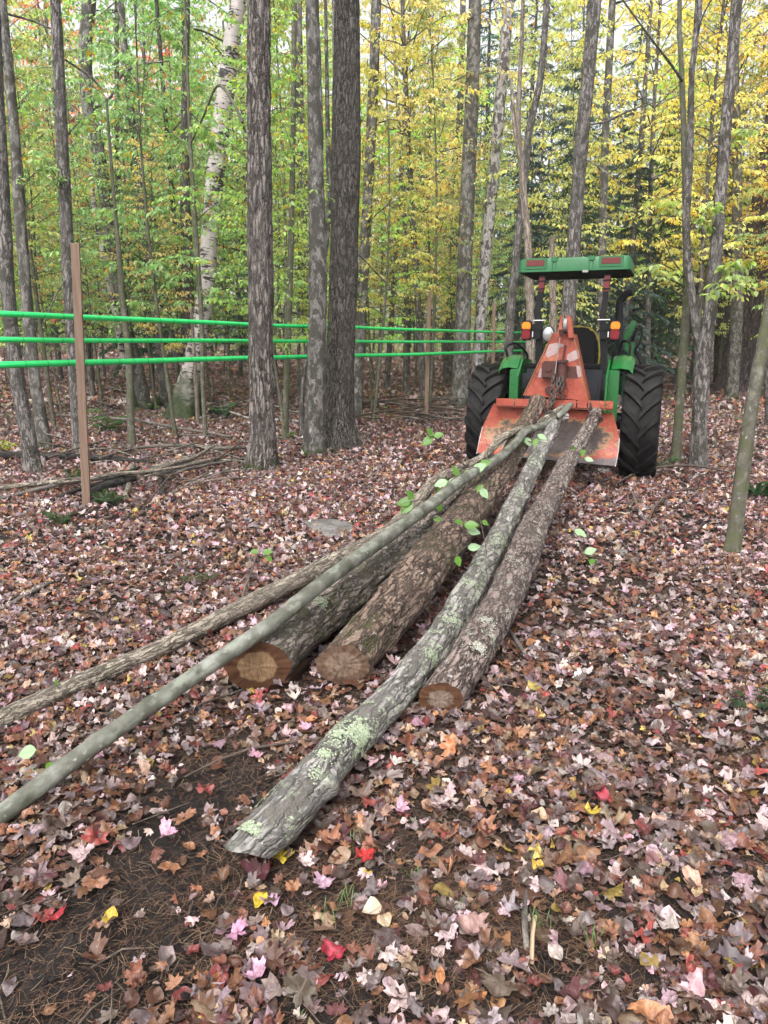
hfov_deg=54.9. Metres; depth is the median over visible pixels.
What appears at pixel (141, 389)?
maple tree
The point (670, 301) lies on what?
hemlock tree
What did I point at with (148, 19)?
sapling
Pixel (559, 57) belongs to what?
sapling
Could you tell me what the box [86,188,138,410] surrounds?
birch tree
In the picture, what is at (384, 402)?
brush branch
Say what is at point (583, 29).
bare trunk
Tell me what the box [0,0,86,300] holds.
sapling
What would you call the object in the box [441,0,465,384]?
maple tree
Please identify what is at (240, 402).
fallen birch limb
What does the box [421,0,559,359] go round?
maple tree
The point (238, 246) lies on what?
maple tree
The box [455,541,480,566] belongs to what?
leafy twig
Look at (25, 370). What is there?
maple tree
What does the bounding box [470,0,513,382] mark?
maple tree
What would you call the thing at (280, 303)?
bare trunk
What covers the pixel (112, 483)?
pole
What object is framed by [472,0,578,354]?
hemlock tree
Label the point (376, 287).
sapling
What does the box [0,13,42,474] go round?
maple tree
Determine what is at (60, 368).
bare trunk
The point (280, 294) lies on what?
sapling
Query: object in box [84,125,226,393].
sapling
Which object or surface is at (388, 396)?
brush branch
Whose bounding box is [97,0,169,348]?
bare trunk
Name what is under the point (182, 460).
pole
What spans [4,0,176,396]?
maple tree
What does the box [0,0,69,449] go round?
maple tree
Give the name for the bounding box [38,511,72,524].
fern
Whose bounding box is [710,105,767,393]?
pine tree
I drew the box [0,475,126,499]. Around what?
pole
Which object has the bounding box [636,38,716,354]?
hemlock tree
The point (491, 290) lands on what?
sapling
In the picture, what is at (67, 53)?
sapling
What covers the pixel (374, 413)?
brush branch
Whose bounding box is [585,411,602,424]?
choker chain
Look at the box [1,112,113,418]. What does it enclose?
sapling
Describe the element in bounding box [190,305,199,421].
sapling
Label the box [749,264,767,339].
sapling
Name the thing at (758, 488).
fern
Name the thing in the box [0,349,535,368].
sap tubing
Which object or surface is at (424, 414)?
brush branch
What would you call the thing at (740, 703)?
seedling
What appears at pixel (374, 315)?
sapling
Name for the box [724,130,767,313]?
sapling
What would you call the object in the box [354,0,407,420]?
bare trunk
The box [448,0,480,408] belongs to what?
maple tree
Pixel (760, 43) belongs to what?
maple tree
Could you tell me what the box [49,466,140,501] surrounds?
pole
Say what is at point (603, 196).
bare trunk
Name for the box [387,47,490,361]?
hemlock tree
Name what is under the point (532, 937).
fallen branch
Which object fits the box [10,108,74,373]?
sapling
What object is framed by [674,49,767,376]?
sapling
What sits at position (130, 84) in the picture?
sapling
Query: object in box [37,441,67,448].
fallen branch
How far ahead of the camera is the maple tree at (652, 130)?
17.99 m
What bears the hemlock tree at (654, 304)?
on the ground
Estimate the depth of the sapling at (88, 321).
24.42 m
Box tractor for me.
[464,255,663,477]
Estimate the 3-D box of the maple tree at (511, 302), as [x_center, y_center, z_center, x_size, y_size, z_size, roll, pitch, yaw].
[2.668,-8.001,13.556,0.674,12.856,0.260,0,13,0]
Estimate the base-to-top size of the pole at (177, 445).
0.083 m
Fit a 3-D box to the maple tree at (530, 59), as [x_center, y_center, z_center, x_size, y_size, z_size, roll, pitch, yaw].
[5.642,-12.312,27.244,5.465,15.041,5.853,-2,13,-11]
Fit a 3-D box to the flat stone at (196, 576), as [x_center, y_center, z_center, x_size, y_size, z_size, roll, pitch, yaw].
[-1.233,0.444,4.993,0.243,0.114,0.245,9,16,35]
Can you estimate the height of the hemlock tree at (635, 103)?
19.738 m
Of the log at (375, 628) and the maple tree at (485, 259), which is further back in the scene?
the maple tree at (485, 259)
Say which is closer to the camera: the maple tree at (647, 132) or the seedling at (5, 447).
the seedling at (5, 447)
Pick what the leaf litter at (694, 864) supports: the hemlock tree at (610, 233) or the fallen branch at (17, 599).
the fallen branch at (17, 599)
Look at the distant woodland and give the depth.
52.00 m
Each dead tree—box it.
[510,0,534,362]
[549,236,556,332]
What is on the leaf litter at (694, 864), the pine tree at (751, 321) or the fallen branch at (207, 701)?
the fallen branch at (207, 701)
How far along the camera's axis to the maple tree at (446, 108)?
38.62 m
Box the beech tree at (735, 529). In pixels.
[723,288,767,552]
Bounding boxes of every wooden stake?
[70,243,90,505]
[424,291,431,422]
[491,303,495,362]
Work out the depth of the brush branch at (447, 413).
15.77 m
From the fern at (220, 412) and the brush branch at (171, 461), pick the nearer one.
the brush branch at (171, 461)
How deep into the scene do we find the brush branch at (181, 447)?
10.53 m
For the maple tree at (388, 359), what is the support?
on the ground
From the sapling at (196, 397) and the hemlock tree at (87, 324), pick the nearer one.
the sapling at (196, 397)
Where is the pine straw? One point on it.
(430, 907)
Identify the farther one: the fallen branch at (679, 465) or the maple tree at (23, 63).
the maple tree at (23, 63)
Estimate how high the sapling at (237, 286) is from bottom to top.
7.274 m
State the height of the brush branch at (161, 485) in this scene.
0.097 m
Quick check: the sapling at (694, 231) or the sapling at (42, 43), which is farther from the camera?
the sapling at (694, 231)
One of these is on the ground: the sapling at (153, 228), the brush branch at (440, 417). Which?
the sapling at (153, 228)
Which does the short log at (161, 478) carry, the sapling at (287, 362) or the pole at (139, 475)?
the pole at (139, 475)
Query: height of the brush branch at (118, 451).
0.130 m
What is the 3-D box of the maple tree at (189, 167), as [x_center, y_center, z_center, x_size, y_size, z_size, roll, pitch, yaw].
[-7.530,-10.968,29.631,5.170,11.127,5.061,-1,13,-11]
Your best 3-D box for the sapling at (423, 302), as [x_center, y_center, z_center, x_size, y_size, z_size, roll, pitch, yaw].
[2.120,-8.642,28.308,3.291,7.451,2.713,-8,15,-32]
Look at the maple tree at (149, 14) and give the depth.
19.00 m
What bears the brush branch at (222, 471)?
on the leaf carpet
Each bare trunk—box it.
[18,320,23,356]
[22,58,63,378]
[66,0,169,408]
[68,46,105,376]
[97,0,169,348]
[146,0,183,356]
[156,0,211,331]
[222,20,239,347]
[234,0,324,320]
[275,201,283,338]
[328,0,381,302]
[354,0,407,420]
[375,60,431,393]
[380,0,419,376]
[533,0,635,224]
[575,0,631,341]
[613,0,687,405]
[626,60,656,324]
[629,74,663,338]
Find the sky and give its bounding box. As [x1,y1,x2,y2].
[1,0,767,343]
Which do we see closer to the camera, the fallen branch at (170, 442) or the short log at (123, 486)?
the short log at (123, 486)
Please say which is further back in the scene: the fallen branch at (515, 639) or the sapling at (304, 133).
the sapling at (304, 133)
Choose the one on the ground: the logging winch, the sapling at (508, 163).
the sapling at (508, 163)
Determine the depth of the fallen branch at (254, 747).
2.93 m
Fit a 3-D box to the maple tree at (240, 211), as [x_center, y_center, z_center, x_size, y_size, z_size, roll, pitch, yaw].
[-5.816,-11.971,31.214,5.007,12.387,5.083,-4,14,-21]
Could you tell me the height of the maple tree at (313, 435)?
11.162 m
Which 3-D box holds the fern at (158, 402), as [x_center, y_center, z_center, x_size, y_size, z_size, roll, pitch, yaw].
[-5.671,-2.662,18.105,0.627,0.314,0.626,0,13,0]
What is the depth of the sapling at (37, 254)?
25.33 m
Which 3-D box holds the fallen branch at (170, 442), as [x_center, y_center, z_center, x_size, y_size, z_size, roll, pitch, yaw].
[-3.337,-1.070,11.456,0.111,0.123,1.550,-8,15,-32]
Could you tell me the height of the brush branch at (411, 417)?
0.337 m
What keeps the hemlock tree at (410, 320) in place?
on the ground
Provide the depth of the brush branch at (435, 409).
16.28 m
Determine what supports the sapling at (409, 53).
on the ground
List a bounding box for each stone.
[181,571,218,581]
[303,519,353,537]
[612,549,627,557]
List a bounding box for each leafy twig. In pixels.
[18,678,58,769]
[250,549,272,561]
[396,487,442,513]
[422,428,467,467]
[432,484,487,554]
[434,460,490,486]
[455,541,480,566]
[514,433,546,445]
[571,446,592,461]
[571,529,596,565]
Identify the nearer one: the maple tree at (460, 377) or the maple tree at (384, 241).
the maple tree at (460, 377)
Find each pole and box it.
[0,402,573,823]
[0,404,565,728]
[0,452,234,489]
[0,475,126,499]
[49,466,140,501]
[80,474,136,497]
[99,443,245,458]
[137,457,232,476]
[152,452,277,475]
[156,445,214,468]
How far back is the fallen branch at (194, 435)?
11.53 m
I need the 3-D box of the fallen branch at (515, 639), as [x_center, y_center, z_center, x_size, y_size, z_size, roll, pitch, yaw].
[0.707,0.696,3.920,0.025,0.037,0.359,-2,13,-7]
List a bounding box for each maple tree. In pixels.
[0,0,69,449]
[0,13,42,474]
[3,0,141,325]
[3,1,56,372]
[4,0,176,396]
[4,57,56,375]
[28,0,113,452]
[46,0,246,372]
[55,111,128,327]
[78,0,168,409]
[94,123,141,314]
[112,41,225,369]
[119,0,226,351]
[126,0,331,347]
[144,79,235,319]
[153,41,238,363]
[166,0,331,268]
[195,0,406,401]
[196,65,305,330]
[240,0,279,472]
[272,7,379,268]
[273,39,363,313]
[300,0,326,455]
[303,0,541,401]
[324,0,363,451]
[331,0,488,389]
[360,0,513,375]
[360,126,425,319]
[405,98,476,323]
[417,62,516,339]
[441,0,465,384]
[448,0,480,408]
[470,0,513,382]
[474,0,605,281]
[504,0,549,357]
[560,0,666,327]
[560,0,767,364]
[602,0,767,399]
[610,60,708,313]
[615,0,767,377]
[620,0,690,463]
[635,0,767,383]
[645,0,767,392]
[682,0,760,469]
[694,0,767,232]
[710,52,767,303]
[724,54,743,397]
[764,359,767,425]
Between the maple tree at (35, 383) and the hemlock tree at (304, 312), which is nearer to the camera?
the maple tree at (35, 383)
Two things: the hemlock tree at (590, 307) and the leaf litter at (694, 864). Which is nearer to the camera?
the leaf litter at (694, 864)
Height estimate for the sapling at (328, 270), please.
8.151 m
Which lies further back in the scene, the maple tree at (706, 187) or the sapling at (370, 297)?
the sapling at (370, 297)
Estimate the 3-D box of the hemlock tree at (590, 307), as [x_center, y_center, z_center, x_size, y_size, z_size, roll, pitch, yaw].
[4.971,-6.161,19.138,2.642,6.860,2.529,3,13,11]
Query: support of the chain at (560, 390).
hanging from the logging winch
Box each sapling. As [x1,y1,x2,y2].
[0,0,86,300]
[0,34,103,417]
[0,187,56,348]
[0,197,34,352]
[0,206,38,382]
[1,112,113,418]
[3,0,107,428]
[5,109,74,312]
[6,4,123,304]
[8,141,54,381]
[9,0,243,436]
[9,34,138,408]
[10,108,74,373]
[26,123,130,334]
[43,176,131,375]
[51,150,173,343]
[69,23,195,337]
[69,65,202,409]
[75,61,201,311]
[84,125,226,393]
[105,98,136,446]
[113,0,234,382]
[124,171,176,323]
[128,60,247,401]
[149,0,366,439]
[155,0,243,436]
[175,196,228,334]
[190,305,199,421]
[192,163,248,398]
[199,208,246,375]
[202,0,366,337]
[216,177,275,316]
[218,47,330,352]
[232,126,307,374]
[241,73,330,384]
[241,131,306,319]
[271,1,329,433]
[273,108,388,344]
[273,172,329,334]
[282,134,376,352]
[284,81,429,416]
[299,0,397,436]
[324,13,466,422]
[327,167,408,344]
[327,229,389,337]
[358,108,428,398]
[358,178,398,379]
[360,0,514,403]
[375,87,460,386]
[393,115,460,362]
[399,188,477,378]
[402,133,503,350]
[422,147,524,340]
[439,224,500,338]
[471,173,521,362]
[474,0,662,328]
[475,119,548,345]
[514,197,564,361]
[532,129,639,327]
[608,186,675,323]
[616,24,744,362]
[668,151,746,309]
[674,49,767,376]
[677,164,752,336]
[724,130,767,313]
[730,173,765,323]
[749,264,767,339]
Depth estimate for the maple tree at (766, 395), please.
14.02 m
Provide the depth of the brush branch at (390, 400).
16.74 m
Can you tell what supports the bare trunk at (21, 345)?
on the ground
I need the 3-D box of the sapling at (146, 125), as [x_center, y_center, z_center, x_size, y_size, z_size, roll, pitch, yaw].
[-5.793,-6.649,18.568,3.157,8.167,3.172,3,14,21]
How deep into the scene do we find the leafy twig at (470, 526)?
4.51 m
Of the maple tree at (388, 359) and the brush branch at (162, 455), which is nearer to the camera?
the brush branch at (162, 455)
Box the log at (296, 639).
[223,453,495,688]
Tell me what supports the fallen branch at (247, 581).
on the leaf litter at (694, 864)
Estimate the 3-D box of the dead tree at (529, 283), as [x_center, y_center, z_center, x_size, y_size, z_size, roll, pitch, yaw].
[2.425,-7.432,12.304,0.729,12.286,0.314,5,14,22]
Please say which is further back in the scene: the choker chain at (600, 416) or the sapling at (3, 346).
the sapling at (3, 346)
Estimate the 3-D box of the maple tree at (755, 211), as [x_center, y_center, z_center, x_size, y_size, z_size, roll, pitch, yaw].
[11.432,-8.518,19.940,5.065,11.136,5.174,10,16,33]
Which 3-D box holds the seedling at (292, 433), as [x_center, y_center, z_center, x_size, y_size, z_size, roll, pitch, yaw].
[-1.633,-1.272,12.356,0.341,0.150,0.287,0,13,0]
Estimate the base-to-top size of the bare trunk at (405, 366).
9.390 m
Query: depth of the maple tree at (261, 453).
8.92 m
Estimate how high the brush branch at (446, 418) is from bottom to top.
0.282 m
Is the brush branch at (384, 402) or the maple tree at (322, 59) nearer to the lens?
the brush branch at (384, 402)
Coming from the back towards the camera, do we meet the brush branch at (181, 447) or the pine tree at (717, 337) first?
the pine tree at (717, 337)
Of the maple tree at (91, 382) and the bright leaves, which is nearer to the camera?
the bright leaves
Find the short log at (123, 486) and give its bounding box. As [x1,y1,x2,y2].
[119,470,129,497]
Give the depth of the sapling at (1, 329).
21.89 m
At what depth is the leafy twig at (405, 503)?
5.34 m
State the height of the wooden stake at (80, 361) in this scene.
2.758 m
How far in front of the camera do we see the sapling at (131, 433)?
11.18 m
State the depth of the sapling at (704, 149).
21.90 m
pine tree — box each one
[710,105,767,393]
[712,150,731,385]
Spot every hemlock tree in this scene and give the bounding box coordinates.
[0,128,93,370]
[39,103,141,381]
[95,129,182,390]
[159,0,222,354]
[206,149,283,377]
[291,266,328,336]
[365,112,445,348]
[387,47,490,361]
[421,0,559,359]
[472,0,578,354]
[485,133,558,362]
[499,2,644,305]
[501,45,610,339]
[523,131,616,362]
[543,133,644,354]
[577,109,663,357]
[578,0,681,349]
[592,145,674,403]
[610,147,694,380]
[623,97,718,356]
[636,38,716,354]
[655,117,746,351]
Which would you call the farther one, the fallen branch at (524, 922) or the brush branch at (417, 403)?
the brush branch at (417, 403)
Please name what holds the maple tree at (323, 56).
on the ground
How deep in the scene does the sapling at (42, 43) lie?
17.97 m
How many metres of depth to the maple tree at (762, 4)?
22.88 m
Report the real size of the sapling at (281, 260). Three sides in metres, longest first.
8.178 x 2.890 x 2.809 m
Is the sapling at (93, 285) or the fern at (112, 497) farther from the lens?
the sapling at (93, 285)
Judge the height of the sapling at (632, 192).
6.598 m
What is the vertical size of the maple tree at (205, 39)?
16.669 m
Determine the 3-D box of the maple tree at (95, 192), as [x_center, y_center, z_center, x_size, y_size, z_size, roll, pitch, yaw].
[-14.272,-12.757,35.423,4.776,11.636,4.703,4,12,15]
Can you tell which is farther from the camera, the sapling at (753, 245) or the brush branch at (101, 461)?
the sapling at (753, 245)
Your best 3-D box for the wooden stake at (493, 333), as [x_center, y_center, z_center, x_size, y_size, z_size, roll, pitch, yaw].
[2.684,-3.720,18.230,0.118,2.774,0.040,0,13,0]
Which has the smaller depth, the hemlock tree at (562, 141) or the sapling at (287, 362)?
the sapling at (287, 362)
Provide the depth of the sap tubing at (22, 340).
8.68 m
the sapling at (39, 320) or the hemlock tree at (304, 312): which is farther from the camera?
the hemlock tree at (304, 312)
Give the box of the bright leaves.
[41,678,668,979]
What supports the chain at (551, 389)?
hanging from the logging winch
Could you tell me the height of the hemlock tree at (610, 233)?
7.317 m
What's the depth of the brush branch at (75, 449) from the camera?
10.26 m
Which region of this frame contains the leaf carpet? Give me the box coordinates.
[0,333,767,554]
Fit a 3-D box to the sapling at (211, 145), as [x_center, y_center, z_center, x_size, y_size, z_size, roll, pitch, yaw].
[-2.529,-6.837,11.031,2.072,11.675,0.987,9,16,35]
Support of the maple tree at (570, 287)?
on the ground
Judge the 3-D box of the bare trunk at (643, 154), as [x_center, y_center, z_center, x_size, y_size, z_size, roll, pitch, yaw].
[9.556,-11.380,27.290,2.617,13.127,1.403,-5,14,-21]
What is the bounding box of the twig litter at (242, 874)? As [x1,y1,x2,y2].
[0,458,767,1023]
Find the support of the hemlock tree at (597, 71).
on the ground
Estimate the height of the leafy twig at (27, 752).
0.290 m
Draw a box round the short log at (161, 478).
[157,475,166,496]
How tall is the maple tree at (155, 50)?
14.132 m
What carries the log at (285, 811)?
on the ground
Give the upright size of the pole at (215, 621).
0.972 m
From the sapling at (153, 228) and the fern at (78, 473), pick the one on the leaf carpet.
the fern at (78, 473)
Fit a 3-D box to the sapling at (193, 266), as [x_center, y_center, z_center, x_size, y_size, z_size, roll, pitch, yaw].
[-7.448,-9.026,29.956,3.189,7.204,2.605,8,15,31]
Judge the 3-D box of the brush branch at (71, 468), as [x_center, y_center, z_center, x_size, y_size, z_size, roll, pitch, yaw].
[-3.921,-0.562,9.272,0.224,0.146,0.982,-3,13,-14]
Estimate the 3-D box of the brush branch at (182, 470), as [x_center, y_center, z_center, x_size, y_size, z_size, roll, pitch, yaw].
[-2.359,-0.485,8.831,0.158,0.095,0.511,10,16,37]
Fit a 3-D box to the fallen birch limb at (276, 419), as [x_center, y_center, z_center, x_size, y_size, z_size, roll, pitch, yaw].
[-3.137,-2.082,15.772,0.759,0.143,3.761,-12,17,-41]
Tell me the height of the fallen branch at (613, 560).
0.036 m
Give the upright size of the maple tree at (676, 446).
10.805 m
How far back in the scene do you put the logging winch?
8.22 m
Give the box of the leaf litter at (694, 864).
[0,546,767,1023]
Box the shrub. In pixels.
[87,408,126,431]
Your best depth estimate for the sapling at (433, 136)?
24.49 m
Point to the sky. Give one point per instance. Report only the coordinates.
(620, 30)
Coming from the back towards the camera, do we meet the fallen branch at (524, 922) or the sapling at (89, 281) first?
the sapling at (89, 281)
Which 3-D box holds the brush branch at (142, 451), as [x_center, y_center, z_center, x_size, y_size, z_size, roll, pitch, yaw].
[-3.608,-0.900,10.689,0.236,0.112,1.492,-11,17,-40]
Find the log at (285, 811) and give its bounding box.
[223,412,568,858]
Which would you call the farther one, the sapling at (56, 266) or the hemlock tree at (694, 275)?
the hemlock tree at (694, 275)
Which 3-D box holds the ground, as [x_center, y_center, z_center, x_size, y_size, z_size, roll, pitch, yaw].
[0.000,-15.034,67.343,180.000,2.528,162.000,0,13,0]
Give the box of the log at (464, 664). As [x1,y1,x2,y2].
[418,407,601,712]
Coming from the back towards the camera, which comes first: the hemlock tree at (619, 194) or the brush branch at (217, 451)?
the hemlock tree at (619, 194)
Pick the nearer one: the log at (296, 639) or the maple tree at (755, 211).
the log at (296, 639)
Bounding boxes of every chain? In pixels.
[544,410,559,420]
[547,376,554,411]
[549,377,560,408]
[556,377,563,396]
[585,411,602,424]
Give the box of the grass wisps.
[283,825,605,1015]
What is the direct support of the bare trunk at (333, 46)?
on the ground
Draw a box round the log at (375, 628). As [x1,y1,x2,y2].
[315,394,546,684]
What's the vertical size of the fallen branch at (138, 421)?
0.233 m
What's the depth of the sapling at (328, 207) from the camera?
11.62 m
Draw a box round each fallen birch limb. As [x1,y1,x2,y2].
[206,405,298,422]
[207,400,298,412]
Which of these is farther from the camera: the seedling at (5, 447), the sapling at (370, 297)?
the sapling at (370, 297)
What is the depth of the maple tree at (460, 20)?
18.02 m
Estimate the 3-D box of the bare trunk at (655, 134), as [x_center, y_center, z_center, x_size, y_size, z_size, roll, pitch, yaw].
[13.253,-14.885,38.142,2.908,14.272,1.455,-10,17,-38]
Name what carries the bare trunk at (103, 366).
on the ground
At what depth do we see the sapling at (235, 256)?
28.89 m
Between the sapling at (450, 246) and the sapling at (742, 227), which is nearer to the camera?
the sapling at (450, 246)
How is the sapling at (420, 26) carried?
on the ground
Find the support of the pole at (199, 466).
on the ground
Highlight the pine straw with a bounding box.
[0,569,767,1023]
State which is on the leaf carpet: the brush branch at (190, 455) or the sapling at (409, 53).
the brush branch at (190, 455)
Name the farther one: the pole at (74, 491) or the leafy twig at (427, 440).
the pole at (74, 491)
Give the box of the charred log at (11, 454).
[0,451,154,464]
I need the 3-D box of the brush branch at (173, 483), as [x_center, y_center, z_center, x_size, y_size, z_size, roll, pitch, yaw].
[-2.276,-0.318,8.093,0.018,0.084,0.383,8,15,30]
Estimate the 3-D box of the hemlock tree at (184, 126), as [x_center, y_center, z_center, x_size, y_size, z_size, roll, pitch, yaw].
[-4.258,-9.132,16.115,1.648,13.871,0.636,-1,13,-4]
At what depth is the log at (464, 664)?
3.96 m
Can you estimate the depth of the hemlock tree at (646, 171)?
18.35 m
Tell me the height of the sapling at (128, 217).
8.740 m
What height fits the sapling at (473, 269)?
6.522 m
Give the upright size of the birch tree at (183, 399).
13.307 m
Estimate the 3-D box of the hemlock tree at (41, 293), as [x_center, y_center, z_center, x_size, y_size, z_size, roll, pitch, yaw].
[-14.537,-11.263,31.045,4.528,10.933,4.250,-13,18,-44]
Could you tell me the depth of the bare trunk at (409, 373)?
28.98 m
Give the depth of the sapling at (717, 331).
23.69 m
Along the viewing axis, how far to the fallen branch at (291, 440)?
10.33 m
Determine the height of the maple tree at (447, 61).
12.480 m
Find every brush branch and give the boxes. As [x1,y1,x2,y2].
[48,438,110,457]
[59,447,127,451]
[60,466,80,471]
[89,460,114,462]
[104,449,131,455]
[121,445,164,458]
[136,474,164,478]
[142,452,184,459]
[142,470,175,509]
[152,456,211,466]
[163,441,201,452]
[163,477,187,489]
[165,465,198,477]
[169,452,216,459]
[169,478,201,481]
[174,466,220,492]
[184,468,254,481]
[190,443,239,457]
[190,476,264,483]
[197,462,243,483]
[213,437,248,461]
[217,459,244,461]
[355,411,396,416]
[358,417,385,419]
[363,400,406,404]
[365,399,415,403]
[372,395,404,399]
[380,410,430,419]
[384,403,446,405]
[385,406,444,410]
[389,416,433,423]
[407,403,431,406]
[414,413,435,415]
[416,397,467,399]
[416,409,455,411]
[424,415,459,421]
[427,417,463,419]
[430,407,457,410]
[433,412,464,415]
[436,403,465,404]
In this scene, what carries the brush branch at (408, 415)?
on the brush branch
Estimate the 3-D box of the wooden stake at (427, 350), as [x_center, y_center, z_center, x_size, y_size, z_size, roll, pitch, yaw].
[0.860,-2.908,14.657,0.124,2.823,0.038,-1,13,-6]
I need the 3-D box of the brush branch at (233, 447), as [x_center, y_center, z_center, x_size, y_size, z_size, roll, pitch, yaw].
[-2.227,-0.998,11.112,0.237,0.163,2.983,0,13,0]
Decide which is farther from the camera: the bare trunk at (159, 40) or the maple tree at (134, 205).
the maple tree at (134, 205)
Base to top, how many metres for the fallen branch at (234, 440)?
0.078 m
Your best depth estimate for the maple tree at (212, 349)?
34.71 m
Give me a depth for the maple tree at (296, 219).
18.31 m
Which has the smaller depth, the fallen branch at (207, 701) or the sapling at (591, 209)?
the fallen branch at (207, 701)
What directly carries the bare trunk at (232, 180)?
on the ground
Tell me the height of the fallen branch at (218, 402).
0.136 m
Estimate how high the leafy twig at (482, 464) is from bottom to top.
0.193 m
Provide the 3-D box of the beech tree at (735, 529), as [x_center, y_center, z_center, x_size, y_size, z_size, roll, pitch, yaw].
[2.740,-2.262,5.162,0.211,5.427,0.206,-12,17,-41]
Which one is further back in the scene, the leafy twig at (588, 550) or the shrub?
the shrub
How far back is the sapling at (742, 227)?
26.90 m
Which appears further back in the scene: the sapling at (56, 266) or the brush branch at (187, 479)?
the sapling at (56, 266)
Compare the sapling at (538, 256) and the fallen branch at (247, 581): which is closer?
the fallen branch at (247, 581)
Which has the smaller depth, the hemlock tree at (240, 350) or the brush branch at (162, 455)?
the brush branch at (162, 455)
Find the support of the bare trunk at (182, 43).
on the ground
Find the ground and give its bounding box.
[0,334,767,1023]
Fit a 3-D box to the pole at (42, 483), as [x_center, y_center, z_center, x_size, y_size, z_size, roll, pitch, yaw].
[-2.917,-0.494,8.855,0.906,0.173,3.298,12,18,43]
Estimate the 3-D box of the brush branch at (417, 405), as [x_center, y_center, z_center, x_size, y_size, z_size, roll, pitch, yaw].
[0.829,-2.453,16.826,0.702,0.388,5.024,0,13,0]
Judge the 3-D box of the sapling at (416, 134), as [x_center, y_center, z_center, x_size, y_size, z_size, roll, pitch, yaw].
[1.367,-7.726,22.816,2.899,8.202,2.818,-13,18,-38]
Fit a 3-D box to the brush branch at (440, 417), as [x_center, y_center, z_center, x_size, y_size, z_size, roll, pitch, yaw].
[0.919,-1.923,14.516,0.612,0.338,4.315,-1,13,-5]
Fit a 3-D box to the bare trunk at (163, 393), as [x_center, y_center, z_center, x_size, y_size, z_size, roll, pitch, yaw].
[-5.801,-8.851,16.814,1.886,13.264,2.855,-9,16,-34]
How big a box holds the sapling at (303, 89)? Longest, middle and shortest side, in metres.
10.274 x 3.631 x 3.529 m
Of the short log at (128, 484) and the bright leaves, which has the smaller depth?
the bright leaves
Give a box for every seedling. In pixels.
[0,440,17,449]
[279,432,295,437]
[657,455,682,467]
[727,687,767,710]
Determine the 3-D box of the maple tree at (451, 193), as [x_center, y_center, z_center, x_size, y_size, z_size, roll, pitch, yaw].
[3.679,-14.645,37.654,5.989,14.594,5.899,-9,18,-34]
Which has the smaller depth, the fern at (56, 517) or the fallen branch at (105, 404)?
the fern at (56, 517)
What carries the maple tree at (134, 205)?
on the ground
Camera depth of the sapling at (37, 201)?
19.23 m
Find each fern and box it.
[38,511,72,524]
[63,469,80,477]
[90,489,128,503]
[142,397,162,408]
[207,403,235,416]
[730,475,767,498]
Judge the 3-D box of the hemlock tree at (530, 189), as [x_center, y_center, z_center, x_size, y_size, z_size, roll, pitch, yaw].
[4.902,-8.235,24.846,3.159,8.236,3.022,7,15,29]
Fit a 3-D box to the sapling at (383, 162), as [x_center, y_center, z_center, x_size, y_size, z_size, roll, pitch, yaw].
[-0.276,-5.277,15.685,3.152,6.758,3.351,4,14,21]
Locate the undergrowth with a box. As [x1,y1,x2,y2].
[0,357,762,426]
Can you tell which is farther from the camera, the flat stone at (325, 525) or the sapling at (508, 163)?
the sapling at (508, 163)
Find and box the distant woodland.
[0,0,767,358]
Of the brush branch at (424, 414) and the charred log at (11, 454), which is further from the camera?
the brush branch at (424, 414)
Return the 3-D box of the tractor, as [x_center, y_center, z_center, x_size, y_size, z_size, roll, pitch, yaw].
[2.597,-1.953,9.998,2.250,2.597,3.628,5,14,20]
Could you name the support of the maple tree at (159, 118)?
on the ground
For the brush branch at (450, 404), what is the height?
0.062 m
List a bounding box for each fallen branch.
[8,581,51,604]
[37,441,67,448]
[55,414,231,436]
[95,400,114,408]
[156,440,187,446]
[175,688,245,716]
[178,434,215,436]
[185,737,319,777]
[206,399,230,406]
[221,437,247,443]
[242,553,257,596]
[276,436,309,445]
[509,629,526,659]
[521,889,529,950]
[529,915,536,963]
[585,555,643,566]
[599,461,666,481]
[615,464,732,484]
[631,491,641,515]
[648,486,708,519]
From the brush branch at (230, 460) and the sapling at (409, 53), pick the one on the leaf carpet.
the brush branch at (230, 460)
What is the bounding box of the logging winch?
[476,315,619,466]
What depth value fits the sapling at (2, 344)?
21.11 m
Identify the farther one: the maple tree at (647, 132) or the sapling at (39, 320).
the maple tree at (647, 132)
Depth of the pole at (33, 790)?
3.19 m
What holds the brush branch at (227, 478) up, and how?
on the leaf carpet
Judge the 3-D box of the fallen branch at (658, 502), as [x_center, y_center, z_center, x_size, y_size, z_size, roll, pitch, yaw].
[2.922,-0.117,7.476,0.176,0.091,1.834,10,16,38]
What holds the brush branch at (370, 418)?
on the leaf carpet
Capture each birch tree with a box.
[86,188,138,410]
[162,0,245,419]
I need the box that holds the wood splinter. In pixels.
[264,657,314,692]
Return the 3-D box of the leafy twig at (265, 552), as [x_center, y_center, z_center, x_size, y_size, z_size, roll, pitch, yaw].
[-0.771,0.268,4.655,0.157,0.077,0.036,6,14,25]
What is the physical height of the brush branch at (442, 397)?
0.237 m
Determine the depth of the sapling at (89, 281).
22.47 m
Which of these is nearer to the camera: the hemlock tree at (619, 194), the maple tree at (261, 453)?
the maple tree at (261, 453)
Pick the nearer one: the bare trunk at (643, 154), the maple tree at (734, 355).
the maple tree at (734, 355)
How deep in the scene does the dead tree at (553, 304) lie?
14.86 m
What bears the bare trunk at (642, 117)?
on the ground
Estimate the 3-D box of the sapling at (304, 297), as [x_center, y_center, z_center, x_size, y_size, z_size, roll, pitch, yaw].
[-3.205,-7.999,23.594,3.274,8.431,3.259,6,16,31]
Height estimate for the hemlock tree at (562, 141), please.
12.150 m
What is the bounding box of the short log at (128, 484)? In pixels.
[123,463,134,499]
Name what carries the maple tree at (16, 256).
on the ground
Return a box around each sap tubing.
[0,310,520,333]
[0,336,535,343]
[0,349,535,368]

